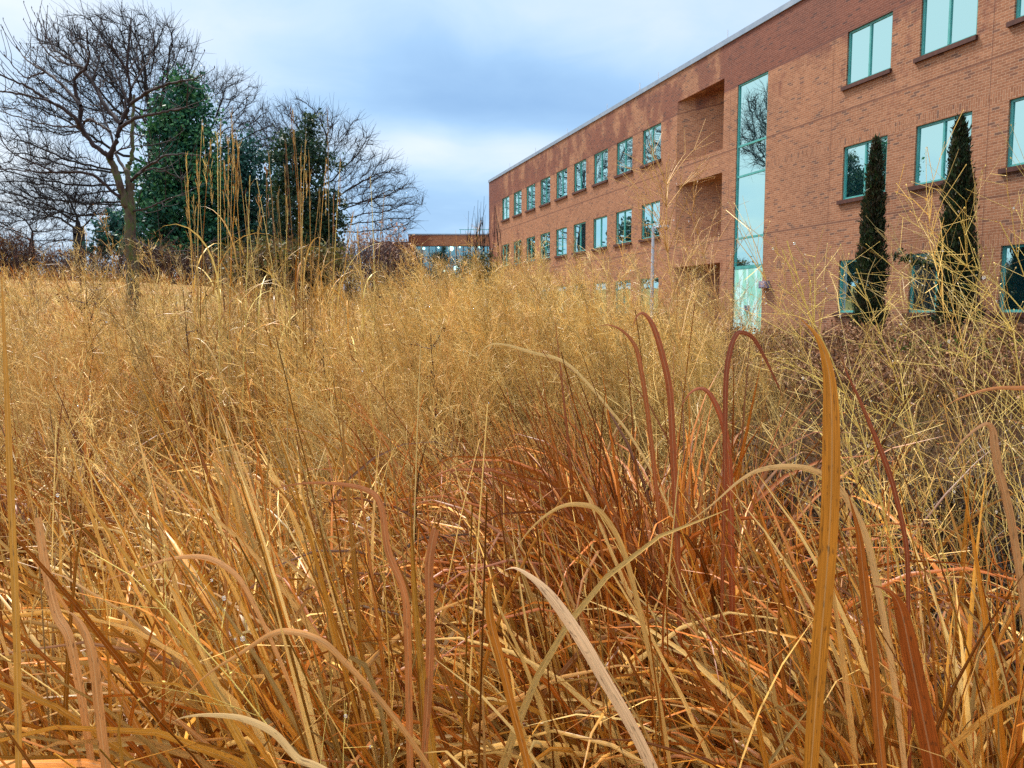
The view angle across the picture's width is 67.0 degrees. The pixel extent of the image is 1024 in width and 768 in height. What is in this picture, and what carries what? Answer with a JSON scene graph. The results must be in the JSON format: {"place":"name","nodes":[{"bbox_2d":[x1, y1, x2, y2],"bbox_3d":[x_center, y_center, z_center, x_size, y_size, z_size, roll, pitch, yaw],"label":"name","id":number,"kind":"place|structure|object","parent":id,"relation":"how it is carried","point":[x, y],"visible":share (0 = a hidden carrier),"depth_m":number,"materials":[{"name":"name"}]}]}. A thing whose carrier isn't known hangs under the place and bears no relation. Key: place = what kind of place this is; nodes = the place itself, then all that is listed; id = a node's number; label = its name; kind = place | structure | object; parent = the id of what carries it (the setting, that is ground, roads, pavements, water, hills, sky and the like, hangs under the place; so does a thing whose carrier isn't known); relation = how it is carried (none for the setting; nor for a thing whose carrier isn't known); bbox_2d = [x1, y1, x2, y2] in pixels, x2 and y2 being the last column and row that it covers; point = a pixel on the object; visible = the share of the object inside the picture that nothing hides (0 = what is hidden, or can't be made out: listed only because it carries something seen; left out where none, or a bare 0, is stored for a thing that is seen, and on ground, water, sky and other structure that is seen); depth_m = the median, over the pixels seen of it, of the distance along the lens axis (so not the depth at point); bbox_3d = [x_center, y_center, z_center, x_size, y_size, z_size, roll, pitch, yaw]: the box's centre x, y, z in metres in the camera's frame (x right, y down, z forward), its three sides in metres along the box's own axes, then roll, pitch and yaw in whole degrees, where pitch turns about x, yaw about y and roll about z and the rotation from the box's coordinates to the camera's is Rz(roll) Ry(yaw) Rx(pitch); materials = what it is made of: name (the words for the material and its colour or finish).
{"place":"outdoors","nodes":[
{"label":"outdoors","id":0,"kind":"place"},
{"bbox_2d":[0,0,789,291],"label":"sky","id":1,"kind":"structure","parent":0,"point":[468,90],"materials":[{"name":"blue"}]},
{"bbox_2d":[0,109,1023,712],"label":"seed grass","id":2,"kind":"structure","parent":0,"point":[492,369],"depth_m":4.76,"materials":[{"name":"beige plant"}]},
{"bbox_2d":[0,278,1023,696],"bbox_3d":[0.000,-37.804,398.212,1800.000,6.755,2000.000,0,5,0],"label":"ground","id":3,"kind":"structure","parent":0,"point":[888,442],"depth_m":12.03,"materials":[{"name":"brown plant"}]},
{"bbox_2d":[1,268,21,767],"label":"grass blade","id":4,"kind":"object","parent":3,"relation":"on","point":[14,594],"depth_m":0.74,"materials":[{"name":"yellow plant"}]},
{"bbox_2d":[0,195,99,262],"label":"bare tree","id":5,"kind":"object","parent":3,"relation":"on","point":[66,229],"visible":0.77,"depth_m":43.34,"materials":[{"name":"brown plant"}]},
{"bbox_2d":[0,156,124,261],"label":"bare tree","id":6,"kind":"object","parent":3,"relation":"on","point":[31,183],"visible":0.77,"depth_m":56.74,"materials":[{"name":"brown plant"}]},
{"bbox_2d":[34,517,94,760],"bbox_3d":[-0.551,0.823,1.032,0.094,1.317,0.012,-1,5,-7],"label":"grass blade","id":7,"kind":"object","parent":3,"relation":"on","point":[61,623],"depth_m":0.98,"materials":[{"name":"brown plant"}]},
{"bbox_2d":[6,261,137,759],"bbox_3d":[-0.763,0.637,1.322,0.310,1.676,0.148,2,6,19],"label":"seed stem","id":8,"kind":"object","parent":3,"relation":"on","point":[65,437],"visible":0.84,"depth_m":1.26,"materials":[{"name":"beige plant"}]},
{"bbox_2d":[57,278,115,478],"bbox_3d":[-2.742,0.220,5.031,0.252,1.810,0.290,5,7,41],"label":"weed stalk","id":9,"kind":"object","parent":3,"relation":"on","point":[90,337],"visible":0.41,"depth_m":4.98,"materials":[{"name":"brown plant"}]},
{"bbox_2d":[67,611,110,767],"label":"grass blade","id":10,"kind":"object","parent":3,"relation":"on","point":[97,692],"depth_m":0.89,"materials":[{"name":"brown plant"}]},
{"bbox_2d":[59,198,144,271],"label":"evergreen tree","id":11,"kind":"object","parent":3,"relation":"on","point":[114,224],"visible":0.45,"depth_m":45.82,"materials":[{"name":"green plant"}]},
{"bbox_2d":[0,0,218,269],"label":"bare oak","id":12,"kind":"object","parent":3,"relation":"on","point":[66,156],"visible":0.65,"depth_m":57.25,"materials":[{"name":"brown plant"}]},
{"bbox_2d":[0,374,246,639],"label":"grass","id":13,"kind":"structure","parent":3,"relation":"on","point":[24,513],"depth_m":3.06,"materials":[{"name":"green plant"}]},
{"bbox_2d":[0,0,247,327],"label":"bare tree","id":14,"kind":"object","parent":3,"relation":"on","point":[126,194],"visible":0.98,"depth_m":18.07,"materials":[{"name":"brown plant"}]},
{"bbox_2d":[0,220,249,286],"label":"bramble thicket","id":15,"kind":"object","parent":3,"relation":"on","point":[23,252],"visible":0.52,"depth_m":37.06,"materials":[{"name":"brown plant"}]},
{"bbox_2d":[105,63,244,275],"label":"evergreen tree","id":16,"kind":"object","parent":3,"relation":"on","point":[169,215],"visible":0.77,"depth_m":41.37,"materials":[{"name":"green plant"}]},
{"bbox_2d":[179,292,204,456],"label":"weed stalk","id":17,"kind":"object","parent":3,"relation":"on","point":[187,334],"visible":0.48,"depth_m":5.50,"materials":[{"name":"brown plant"}]},
{"bbox_2d":[92,554,318,762],"bbox_3d":[-0.359,0.850,1.085,0.405,1.253,0.011,0,5,-2],"label":"grass blade","id":18,"kind":"object","parent":3,"relation":"on","point":[231,571],"depth_m":1.03,"materials":[{"name":"brown plant"}]},
{"bbox_2d":[20,107,405,486],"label":"plume grass","id":19,"kind":"structure","parent":3,"relation":"on","point":[229,333],"depth_m":5.47,"materials":[{"name":"yellow plant"}]},
{"bbox_2d":[192,61,287,202],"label":"bare oak","id":20,"kind":"object","parent":3,"relation":"on","point":[223,92],"visible":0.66,"depth_m":71.62,"materials":[{"name":"brown plant"}]},
{"bbox_2d":[82,543,399,765],"bbox_3d":[-0.267,0.830,1.046,0.526,1.268,0.196,-1,5,-15],"label":"seed stem","id":21,"kind":"object","parent":3,"relation":"on","point":[230,678],"visible":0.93,"depth_m":0.98,"materials":[{"name":"beige plant"}]},
{"bbox_2d":[200,123,291,253],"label":"evergreen tree","id":22,"kind":"object","parent":3,"relation":"on","point":[245,171],"visible":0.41,"depth_m":43.53,"materials":[{"name":"green plant"}]},
{"bbox_2d":[173,713,326,767],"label":"grass blade","id":23,"kind":"object","parent":3,"relation":"on","point":[282,741],"depth_m":0.82,"materials":[{"name":"beige plant"}]},
{"bbox_2d":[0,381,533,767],"bbox_3d":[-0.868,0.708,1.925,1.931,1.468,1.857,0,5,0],"label":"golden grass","id":24,"kind":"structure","parent":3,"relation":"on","point":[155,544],"depth_m":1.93,"materials":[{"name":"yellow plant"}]},
{"bbox_2d":[186,229,364,307],"bbox_3d":[-8.970,-4.305,29.424,7.131,3.132,4.675,0,5,0],"label":"olive shrub","id":25,"kind":"object","parent":3,"relation":"on","point":[263,250],"visible":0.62,"depth_m":29.05,"materials":[{"name":"brown plant"}]},
{"bbox_2d":[95,107,460,461],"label":"plume grass","id":26,"kind":"structure","parent":3,"relation":"on","point":[296,280],"depth_m":6.10,"materials":[{"name":"yellow plant"}]},
{"bbox_2d":[147,628,431,767],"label":"grass blade","id":27,"kind":"object","parent":3,"relation":"on","point":[342,659],"depth_m":0.94,"materials":[{"name":"brown plant"}]},
{"bbox_2d":[251,108,356,260],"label":"evergreen tree","id":28,"kind":"object","parent":3,"relation":"on","point":[310,215],"visible":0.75,"depth_m":40.77,"materials":[{"name":"green plant"}]},
{"bbox_2d":[251,482,412,767],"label":"grass blade","id":29,"kind":"object","parent":3,"relation":"on","point":[406,620],"depth_m":0.98,"materials":[{"name":"brown plant"}]},
{"bbox_2d":[240,90,427,287],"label":"bare oak","id":30,"kind":"object","parent":3,"relation":"on","point":[359,150],"visible":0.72,"depth_m":76.89,"materials":[{"name":"brown plant"}]},
{"bbox_2d":[337,259,400,767],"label":"seed stem","id":31,"kind":"object","parent":3,"relation":"on","point":[375,442],"visible":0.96,"depth_m":1.22,"materials":[{"name":"beige plant"}]},
{"bbox_2d":[327,214,435,311],"bbox_3d":[-5.947,-5.124,33.862,5.188,4.343,3.586,0,5,0],"label":"twiggy sapling","id":32,"kind":"object","parent":3,"relation":"on","point":[366,250],"visible":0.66,"depth_m":33.39,"materials":[{"name":"brown plant"}]},
{"bbox_2d":[0,262,806,561],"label":"stem grass","id":33,"kind":"structure","parent":3,"relation":"on","point":[164,386],"depth_m":7.27,"materials":[{"name":"yellow plant"}]},
{"bbox_2d":[0,335,810,767],"bbox_3d":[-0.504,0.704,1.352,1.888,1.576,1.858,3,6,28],"label":"golden grass","id":34,"kind":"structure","parent":3,"relation":"on","point":[140,743],"depth_m":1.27,"materials":[{"name":"yellow plant"}]},
{"bbox_2d":[370,234,442,305],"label":"tan bush","id":35,"kind":"object","parent":3,"relation":"on","point":[405,267],"visible":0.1,"depth_m":35.40,"materials":[{"name":"brown plant"}]},
{"bbox_2d":[420,528,438,767],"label":"grass blade","id":36,"kind":"object","parent":3,"relation":"on","point":[429,603],"depth_m":0.98,"materials":[{"name":"brown plant"}]},
{"bbox_2d":[411,325,447,492],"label":"weed stalk","id":37,"kind":"object","parent":3,"relation":"on","point":[435,390],"visible":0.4,"depth_m":4.62,"materials":[{"name":"brown plant"}]},
{"bbox_2d":[375,229,488,302],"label":"glazed wing","id":38,"kind":"structure","parent":3,"relation":"on","point":[437,243],"depth_m":81.15,"materials":[{"name":"brown brick"}]},
{"bbox_2d":[434,248,504,320],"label":"dark shrub","id":39,"kind":"object","parent":3,"relation":"on","point":[485,268],"visible":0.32,"depth_m":43.25,"materials":[{"name":"plant"}]},
{"bbox_2d":[124,446,814,767],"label":"golden grass","id":40,"kind":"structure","parent":3,"relation":"on","point":[615,730],"depth_m":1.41,"materials":[{"name":"orange plant"}]},
{"bbox_2d":[450,206,508,308],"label":"bare sapling","id":41,"kind":"object","parent":3,"relation":"on","point":[477,237],"visible":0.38,"depth_m":45.50,"materials":[{"name":"brown plant"}]},
{"bbox_2d":[485,571,531,767],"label":"grass blade","id":42,"kind":"object","parent":3,"relation":"on","point":[498,654],"depth_m":0.83,"materials":[{"name":"brown plant"}]},
{"bbox_2d":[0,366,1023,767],"bbox_3d":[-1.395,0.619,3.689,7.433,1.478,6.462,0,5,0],"label":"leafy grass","id":43,"kind":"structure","parent":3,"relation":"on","point":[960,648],"depth_m":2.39,"materials":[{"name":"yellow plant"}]},
{"bbox_2d":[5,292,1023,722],"bbox_3d":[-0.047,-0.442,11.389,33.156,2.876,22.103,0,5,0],"label":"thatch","id":44,"kind":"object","parent":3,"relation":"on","point":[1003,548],"visible":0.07,"depth_m":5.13,"materials":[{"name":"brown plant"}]},
{"bbox_2d":[506,567,657,767],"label":"grass blade","id":45,"kind":"object","parent":3,"relation":"on","point":[586,648],"depth_m":0.81,"materials":[{"name":"beige plant"}]},
{"bbox_2d":[507,502,671,767],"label":"grass blade","id":46,"kind":"object","parent":3,"relation":"on","point":[605,517],"depth_m":1.13,"materials":[{"name":"beige plant"}]},
{"bbox_2d":[474,343,715,741],"bbox_3d":[0.233,0.659,1.972,0.657,1.527,0.014,0,5,-2],"label":"grass blade","id":47,"kind":"object","parent":3,"relation":"on","point":[593,390],"depth_m":1.91,"materials":[{"name":"brown plant"}]},
{"bbox_2d":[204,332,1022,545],"bbox_3d":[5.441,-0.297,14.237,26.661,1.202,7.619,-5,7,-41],"label":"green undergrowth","id":48,"kind":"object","parent":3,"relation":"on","point":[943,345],"visible":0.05,"depth_m":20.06,"materials":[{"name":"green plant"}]},
{"bbox_2d":[241,303,1022,767],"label":"red grass","id":49,"kind":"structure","parent":3,"relation":"on","point":[621,527],"depth_m":2.04,"materials":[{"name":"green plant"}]},
{"bbox_2d":[598,324,669,747],"bbox_3d":[0.283,0.656,1.769,0.192,1.580,0.014,0,5,-5],"label":"grass blade","id":50,"kind":"object","parent":3,"relation":"on","point":[647,409],"depth_m":1.72,"materials":[{"name":"brown plant"}]},
{"bbox_2d":[589,119,722,516],"bbox_3d":[0.723,0.047,3.428,0.624,2.404,0.531,-2,6,-22],"label":"seed stem","id":51,"kind":"object","parent":3,"relation":"on","point":[667,249],"visible":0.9,"depth_m":3.35,"materials":[{"name":"beige plant"}]},
{"bbox_2d":[633,312,682,717],"bbox_3d":[0.304,0.637,1.616,0.126,1.569,0.014,-1,5,-8],"label":"grass blade","id":52,"kind":"object","parent":3,"relation":"on","point":[671,411],"depth_m":1.57,"materials":[{"name":"brown plant"}]},
{"bbox_2d":[650,225,668,333],"bbox_3d":[5.998,-4.195,31.750,0.760,4.595,0.280,0,5,0],"label":"street lamp","id":53,"kind":"object","parent":3,"relation":"on","point":[652,249],"visible":0.47,"depth_m":31.63,"materials":[{"name":"grey metal"}]},
{"bbox_2d":[328,413,1023,767],"bbox_3d":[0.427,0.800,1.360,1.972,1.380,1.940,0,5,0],"label":"golden grass","id":54,"kind":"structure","parent":3,"relation":"on","point":[735,723],"depth_m":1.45,"materials":[{"name":"orange plant"}]},
{"bbox_2d":[945,422,1023,628],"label":"grass blade","id":55,"kind":"object","parent":54,"relation":"in","point":[1003,488],"depth_m":0.97,"materials":[{"name":"brown plant"}]},
{"bbox_2d":[633,151,770,529],"bbox_3d":[0.872,0.086,3.625,0.636,2.286,0.511,1,5,16],"label":"seed stem","id":56,"kind":"object","parent":3,"relation":"on","point":[685,242],"visible":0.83,"depth_m":3.59,"materials":[{"name":"beige plant"}]},
{"bbox_2d":[676,387,734,704],"bbox_3d":[0.415,0.697,1.671,0.146,1.388,0.014,-1,5,-6],"label":"grass blade","id":57,"kind":"object","parent":3,"relation":"on","point":[730,510],"depth_m":1.63,"materials":[{"name":"brown plant"}]},
{"bbox_2d":[717,330,784,747],"bbox_3d":[0.472,0.668,1.577,0.121,1.553,0.020,0,5,0],"label":"grass blade","id":58,"kind":"object","parent":3,"relation":"on","point":[725,389],"depth_m":1.52,"materials":[{"name":"brown plant"}]},
{"bbox_2d":[488,0,1023,339],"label":"office building","id":59,"kind":"structure","parent":3,"relation":"on","point":[797,105],"depth_m":30.06,"materials":[{"name":"brick"}]},
{"bbox_2d":[512,190,521,217],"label":"window","id":60,"kind":"structure","parent":59,"relation":"in","point":[517,196],"depth_m":63.36,"materials":[{"name":"glass"}]},
{"bbox_2d":[525,184,534,212],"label":"window","id":61,"kind":"structure","parent":59,"relation":"in","point":[531,189],"depth_m":60.01,"materials":[{"name":"teal glass"}]},
{"bbox_2d":[525,236,534,262],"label":"window","id":62,"kind":"structure","parent":59,"relation":"in","point":[531,251],"depth_m":60.34,"materials":[{"name":"clear glass"}]},
{"bbox_2d":[539,177,549,207],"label":"window","id":63,"kind":"structure","parent":59,"relation":"in","point":[545,183],"depth_m":57.05,"materials":[{"name":"teal glass"}]},
{"bbox_2d":[539,232,549,260],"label":"window","id":64,"kind":"structure","parent":59,"relation":"in","point":[546,245],"depth_m":57.22,"materials":[{"name":"glass"}]},
{"bbox_2d":[554,168,566,201],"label":"window","id":65,"kind":"structure","parent":59,"relation":"in","point":[562,175],"depth_m":53.75,"materials":[{"name":"teal glass"}]},
{"bbox_2d":[554,227,566,257],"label":"window","id":66,"kind":"structure","parent":59,"relation":"in","point":[560,250],"depth_m":54.21,"materials":[{"name":"clear glass"}]},
{"bbox_2d":[571,222,585,254],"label":"window","id":67,"kind":"structure","parent":59,"relation":"in","point":[579,229],"depth_m":50.96,"materials":[{"name":"clear glass"}]},
{"bbox_2d":[572,159,585,194],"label":"window","id":68,"kind":"structure","parent":59,"relation":"in","point":[580,168],"depth_m":50.67,"materials":[{"name":"teal glass"}]},
{"bbox_2d":[591,216,606,250],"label":"window","id":69,"kind":"structure","parent":59,"relation":"in","point":[600,224],"depth_m":47.92,"materials":[{"name":"glass"}]},
{"bbox_2d":[591,149,607,187],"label":"window","id":70,"kind":"structure","parent":59,"relation":"in","point":[601,159],"depth_m":47.48,"materials":[{"name":"glass"}]},
{"bbox_2d":[613,209,631,246],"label":"window","id":71,"kind":"structure","parent":59,"relation":"in","point":[623,217],"depth_m":44.72,"materials":[{"name":"clear glass"}]},
{"bbox_2d":[614,137,632,178],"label":"window","id":72,"kind":"structure","parent":59,"relation":"in","point":[625,146],"depth_m":44.46,"materials":[{"name":"teal glass"}]},
{"bbox_2d":[638,201,659,241],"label":"window","id":73,"kind":"structure","parent":59,"relation":"in","point":[646,217],"depth_m":41.77,"materials":[{"name":"glass"}]},
{"bbox_2d":[639,123,660,168],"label":"window","id":74,"kind":"structure","parent":59,"relation":"in","point":[656,129],"depth_m":41.26,"materials":[{"name":"teal glass"}]},
{"bbox_2d":[641,277,658,315],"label":"window","id":75,"kind":"structure","parent":59,"relation":"in","point":[657,279],"depth_m":42.09,"materials":[{"name":"glass"}]},
{"bbox_2d":[733,269,748,329],"bbox_3d":[10.034,-3.632,33.991,0.125,2.795,1.028,-2,5,-18],"label":"door","id":76,"kind":"structure","parent":59,"relation":"in","point":[738,273],"depth_m":33.90,"materials":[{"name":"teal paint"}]},
{"bbox_2d":[734,72,767,269],"bbox_3d":[10.227,-8.942,33.012,0.080,7.950,2.140,-2,5,-18],"label":"stair window","id":77,"kind":"structure","parent":59,"relation":"in","point":[753,94],"depth_m":33.04,"materials":[{"name":"clear glass"}]},
{"bbox_2d":[747,267,762,333],"bbox_3d":[10.353,-3.541,32.993,0.125,2.795,1.028,-2,5,-18],"label":"door","id":78,"kind":"structure","parent":59,"relation":"in","point":[756,291],"depth_m":33.00,"materials":[{"name":"teal paint"}]},
{"bbox_2d":[832,259,872,316],"bbox_3d":[12.168,-3.379,27.183,0.215,2.012,2.280,-2,5,-18],"label":"window","id":79,"kind":"structure","parent":59,"relation":"in","point":[843,287],"depth_m":27.82,"materials":[{"name":"glass"}]},
{"bbox_2d":[836,135,887,204],"bbox_3d":[12.168,-7.378,26.818,0.215,2.001,2.280,-2,5,-18],"label":"window","id":80,"kind":"structure","parent":59,"relation":"in","point":[855,160],"depth_m":27.21,"materials":[{"name":"teal glass"}]},
{"bbox_2d":[841,12,892,91],"bbox_3d":[12.168,-11.336,26.457,0.215,1.990,2.280,-2,5,-18],"label":"window","id":81,"kind":"structure","parent":59,"relation":"in","point":[869,58],"depth_m":26.42,"materials":[{"name":"glass"}]},
{"bbox_2d":[901,252,962,316],"bbox_3d":[13.153,-3.098,24.106,0.215,2.012,2.280,-2,5,-18],"label":"window","id":82,"kind":"structure","parent":59,"relation":"in","point":[927,305],"depth_m":24.58,"materials":[{"name":"teal glass"}]},
{"bbox_2d":[907,111,971,190],"bbox_3d":[13.153,-7.097,23.741,0.215,2.001,2.280,-2,5,-18],"label":"window","id":83,"kind":"structure","parent":59,"relation":"in","point":[933,136],"depth_m":24.08,"materials":[{"name":"glass"}]},
{"bbox_2d":[913,0,977,63],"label":"window","id":84,"kind":"structure","parent":59,"relation":"in","point":[947,25],"depth_m":23.48,"materials":[{"name":"teal glass"}]},
{"bbox_2d":[990,244,1023,316],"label":"window","id":85,"kind":"structure","parent":59,"relation":"in","point":[1015,285],"depth_m":21.65,"materials":[{"name":"teal glass"}]},
{"bbox_2d":[998,96,1023,173],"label":"window","id":86,"kind":"structure","parent":59,"relation":"in","point":[1017,105],"depth_m":21.42,"materials":[{"name":"teal glass"}]},
{"bbox_2d":[1006,0,1023,27],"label":"window","id":87,"kind":"structure","parent":59,"relation":"in","point":[1019,19],"depth_m":21.21,"materials":[{"name":"teal glass"}]},
{"bbox_2d":[670,464,906,767],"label":"grass blade","id":88,"kind":"object","parent":3,"relation":"on","point":[874,574],"depth_m":1.03,"materials":[{"name":"beige plant"}]},
{"bbox_2d":[801,319,839,767],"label":"grass blade","id":89,"kind":"object","parent":3,"relation":"on","point":[829,522],"depth_m":0.64,"materials":[{"name":"orange plant"}]},
{"bbox_2d":[763,237,894,662],"bbox_3d":[0.754,0.566,1.773,0.391,1.768,0.271,1,5,9],"label":"seed stem","id":90,"kind":"object","parent":3,"relation":"on","point":[853,466],"visible":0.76,"depth_m":1.72,"materials":[{"name":"beige plant"}]},
{"bbox_2d":[741,225,924,625],"bbox_3d":[0.658,0.573,1.502,0.462,1.753,0.292,2,6,20],"label":"seed stem","id":91,"kind":"object","parent":3,"relation":"on","point":[879,499],"visible":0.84,"depth_m":1.50,"materials":[{"name":"beige plant"}]},
{"bbox_2d":[847,492,886,767],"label":"grass blade","id":92,"kind":"object","parent":3,"relation":"on","point":[871,642],"depth_m":0.83,"materials":[{"name":"brown plant"}]},
{"bbox_2d":[847,132,891,337],"bbox_3d":[11.317,-4.506,24.272,1.300,6.681,1.199,0,5,0],"label":"columnar cedar","id":93,"kind":"object","parent":3,"relation":"on","point":[873,208],"visible":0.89,"depth_m":24.07,"materials":[{"name":"green plant"}]},
{"bbox_2d":[841,357,911,767],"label":"grass blade","id":94,"kind":"object","parent":3,"relation":"on","point":[894,492],"depth_m":1.07,"materials":[{"name":"brown plant"}]},
{"bbox_2d":[871,585,942,767],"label":"grass blade","id":95,"kind":"object","parent":3,"relation":"on","point":[923,716],"depth_m":0.89,"materials":[{"name":"brown plant"}]},
{"bbox_2d":[817,241,1022,703],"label":"seed stem","id":96,"kind":"object","parent":3,"relation":"on","point":[913,433],"visible":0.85,"depth_m":1.62,"materials":[{"name":"beige plant"}]},
{"bbox_2d":[838,164,1023,568],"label":"seed stem","id":97,"kind":"object","parent":3,"relation":"on","point":[990,295],"visible":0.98,"depth_m":1.45,"materials":[{"name":"beige plant"}]},
{"bbox_2d":[892,111,986,343],"bbox_3d":[12.025,-4.227,21.468,2.530,6.607,1.556,-3,6,-28],"label":"columnar cedar","id":98,"kind":"object","parent":3,"relation":"on","point":[960,143],"visible":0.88,"depth_m":21.46,"materials":[{"name":"green plant"}]},
{"bbox_2d":[901,124,1023,533],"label":"seed stem","id":99,"kind":"object","parent":3,"relation":"on","point":[1017,254],"visible":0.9,"depth_m":1.53,"materials":[{"name":"beige plant"}]},
{"bbox_2d":[948,386,1023,404],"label":"grass blade","id":100,"kind":"object","parent":3,"relation":"on","point":[1004,388],"depth_m":1.21,"materials":[{"name":"brown plant"}]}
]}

